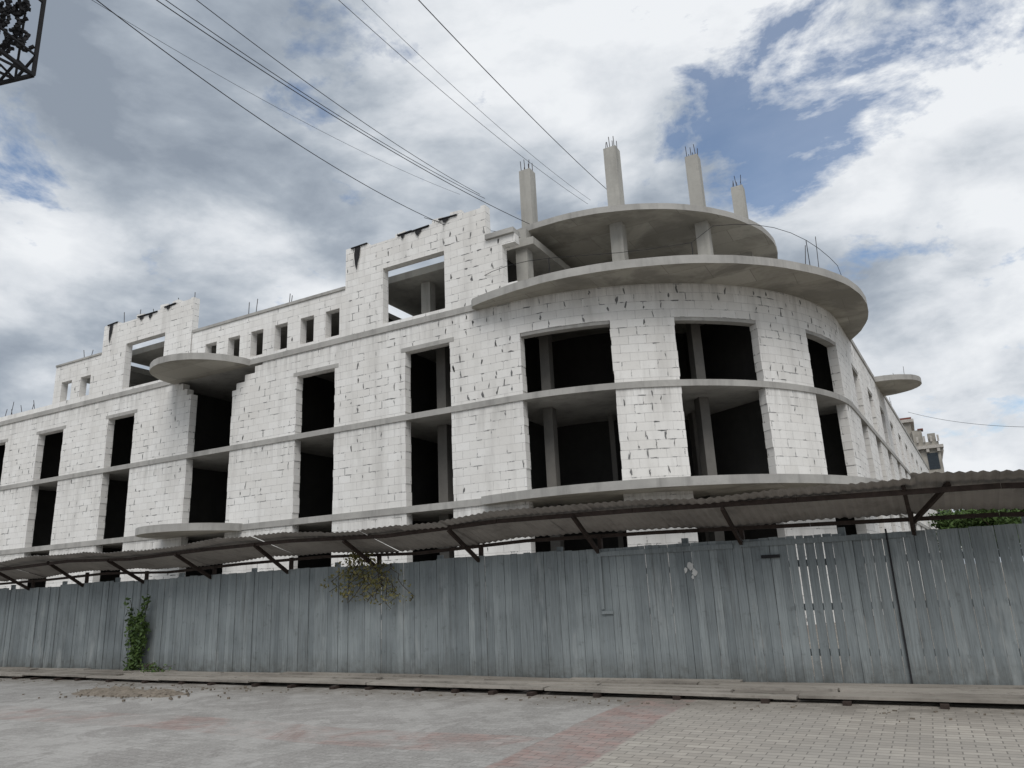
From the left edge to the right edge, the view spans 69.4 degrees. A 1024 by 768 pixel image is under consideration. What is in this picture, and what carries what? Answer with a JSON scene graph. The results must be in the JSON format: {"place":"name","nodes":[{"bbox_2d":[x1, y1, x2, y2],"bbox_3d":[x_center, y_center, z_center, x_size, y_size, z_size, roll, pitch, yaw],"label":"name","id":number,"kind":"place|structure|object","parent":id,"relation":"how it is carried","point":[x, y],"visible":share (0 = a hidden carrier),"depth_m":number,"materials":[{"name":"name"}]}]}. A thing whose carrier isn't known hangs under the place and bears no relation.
{"place":"outdoors","nodes":[
{"label":"outdoors","id":0,"kind":"place"},
{"bbox_2d":[0,563,1023,767],"bbox_3d":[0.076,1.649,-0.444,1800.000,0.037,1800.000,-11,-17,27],"label":"ground","id":1,"kind":"structure","parent":0,"point":[314,725],"depth_m":8.92,"materials":[{"name":"grey concrete"}]},
{"bbox_2d":[0,0,46,85],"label":"lattice sign mast","id":2,"kind":"object","parent":1,"relation":"on","point":[16,30],"visible":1,"depth_m":12.83,"materials":[{"name":"metal"}]},
{"bbox_2d":[131,661,174,672],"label":"weeds","id":3,"kind":"object","parent":1,"relation":"on","point":[152,666],"visible":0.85,"depth_m":17.12,"materials":[{"name":"green plant"}]},
{"bbox_2d":[0,260,863,634],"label":"interior walls","id":4,"kind":"structure","parent":1,"relation":"on","point":[736,432],"depth_m":30.50,"materials":[{"name":"concrete"}]},
{"bbox_2d":[0,226,930,554],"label":"floor slabs","id":5,"kind":"structure","parent":4,"relation":"on","point":[582,404],"depth_m":28.79,"materials":[{"name":"concrete"}]},
{"bbox_2d":[87,236,570,386],"bbox_3d":[-10.514,-1.537,35.820,28.400,2.570,5.640,-11,-17,27],"label":"attic frame","id":6,"kind":"object","parent":5,"relation":"on","point":[419,291],"visible":0.08,"depth_m":31.58,"materials":[{"name":"concrete"}]},
{"bbox_2d":[135,203,921,538],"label":"round canopy slabs","id":7,"kind":"structure","parent":5,"relation":"on","point":[569,239],"depth_m":27.25,"materials":[{"name":"concrete"}]},
{"bbox_2d":[516,145,753,281],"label":"roof columns","id":8,"kind":"structure","parent":7,"relation":"on","point":[614,187],"depth_m":29.55,"materials":[{"name":"concrete"}]},
{"bbox_2d":[484,224,840,275],"bbox_3d":[6.124,-4.101,27.290,16.338,1.554,5.216,-1,-15,-7],"label":"edge cable","id":9,"kind":"object","parent":7,"relation":"on","point":[678,244],"visible":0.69,"depth_m":25.52,"materials":[{"name":"black metal"}]},
{"bbox_2d":[0,205,945,632],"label":"block walls","id":10,"kind":"structure","parent":1,"relation":"on","point":[490,449],"depth_m":28.75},
{"bbox_2d":[107,214,456,340],"bbox_3d":[-11.415,-4.262,33.460,21.449,1.140,0.460,-11,-17,27],"label":"torn roofing felt","id":11,"kind":"object","parent":10,"relation":"on","point":[357,248],"visible":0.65,"depth_m":30.65,"materials":[{"name":"black"}]},
{"bbox_2d":[137,210,463,317],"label":"loose blocks","id":12,"kind":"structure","parent":10,"relation":"on","point":[458,212],"depth_m":29.83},
{"bbox_2d":[5,137,910,436],"bbox_3d":[2.454,-2.763,42.933,81.521,7.641,35.359,1,-16,-15],"label":"rebar","id":13,"kind":"object","parent":10,"relation":"on","point":[605,147],"visible":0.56,"depth_m":31.97,"materials":[{"name":"metal"}]},
{"bbox_2d":[3,227,921,619],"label":"mortar smears","id":14,"kind":"object","parent":10,"relation":"on","point":[495,377],"visible":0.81,"depth_m":27.14,"materials":[{"name":"grey concrete"}]},
{"bbox_2d":[92,0,1015,426],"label":"overhead wires","id":15,"kind":"object","parent":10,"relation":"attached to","point":[352,114],"visible":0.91,"depth_m":20.82,"materials":[{"name":"black metal"}]},
{"bbox_2d":[238,324,725,624],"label":"interior columns","id":16,"kind":"structure","parent":1,"relation":"on","point":[702,443],"depth_m":27.02,"materials":[{"name":"concrete"}]},
{"bbox_2d":[0,679,1013,721],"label":"dirt pile","id":17,"kind":"object","parent":1,"relation":"on","point":[121,691],"visible":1,"depth_m":13.90,"materials":[{"name":"soil"}]},
{"bbox_2d":[0,517,1023,684],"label":"plank fence","id":18,"kind":"object","parent":1,"relation":"on","point":[584,613],"visible":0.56,"depth_m":12.70,"materials":[{"name":"wood"}]},
{"bbox_2d":[0,469,1023,590],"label":"fence canopy","id":19,"kind":"object","parent":18,"relation":"attached to","point":[920,495],"visible":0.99,"depth_m":12.60,"materials":[{"name":"metal"}]},
{"bbox_2d":[320,552,403,604],"bbox_3d":[-3.118,3.932,15.012,2.210,1.122,0.373,-11,-17,27],"label":"dry shrub","id":20,"kind":"object","parent":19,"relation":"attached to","point":[359,561],"visible":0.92,"depth_m":15.06,"materials":[{"name":"green plant"}]},
{"bbox_2d":[359,562,413,608],"bbox_3d":[-2.517,4.002,14.686,1.407,0.958,0.321,-11,-17,27],"label":"dry shrub","id":21,"kind":"object","parent":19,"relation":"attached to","point":[378,568],"visible":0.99,"depth_m":14.76,"materials":[{"name":"green plant"}]},
{"bbox_2d":[0,667,1023,708],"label":"boardwalk","id":22,"kind":"structure","parent":1,"relation":"on","point":[944,695],"depth_m":11.65,"materials":[{"name":"wood"}]},
{"bbox_2d":[123,594,150,670],"bbox_3d":[-9.159,6.034,17.882,0.907,1.813,0.432,-11,-17,27],"label":"climbing vine","id":23,"kind":"object","parent":22,"relation":"on","point":[141,630],"visible":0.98,"depth_m":17.84,"materials":[{"name":"green plant"}]},
{"bbox_2d":[926,509,997,550],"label":"linden tree","id":24,"kind":"object","parent":1,"relation":"on","point":[949,524],"visible":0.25,"depth_m":59.96,"materials":[{"name":"green plant"}]},
{"bbox_2d":[936,509,1001,569],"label":"linden tree","id":25,"kind":"object","parent":1,"relation":"on","point":[962,513],"depth_m":69.82,"materials":[{"name":"green plant"}]},
{"bbox_2d":[957,508,1023,546],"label":"linden tree","id":26,"kind":"object","parent":1,"relation":"on","point":[1003,520],"visible":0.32,"depth_m":57.42,"materials":[{"name":"green plant"}]},
{"bbox_2d":[0,0,1023,563],"label":"sky","id":27,"kind":"structure","parent":0,"point":[889,134],"materials":[{"name":"white"}]},
{"bbox_2d":[902,422,951,512],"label":"walls","id":28,"kind":"structure","parent":0,"point":[914,435],"depth_m":86.10,"materials":[{"name":"beige paint"}]},
{"bbox_2d":[899,417,922,431],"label":"red roof trim","id":29,"kind":"structure","parent":28,"relation":"on","point":[921,429],"depth_m":88.27,"materials":[{"name":"tile"}]},
{"bbox_2d":[901,419,943,458],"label":"cornices","id":30,"kind":"object","parent":28,"relation":"attached to","point":[939,447],"visible":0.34,"depth_m":85.88,"materials":[{"name":"concrete"}]},
{"bbox_2d":[927,452,948,513],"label":"windows","id":31,"kind":"structure","parent":28,"relation":"attached to","point":[933,460],"depth_m":85.32,"materials":[{"name":"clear glass"}]}
]}

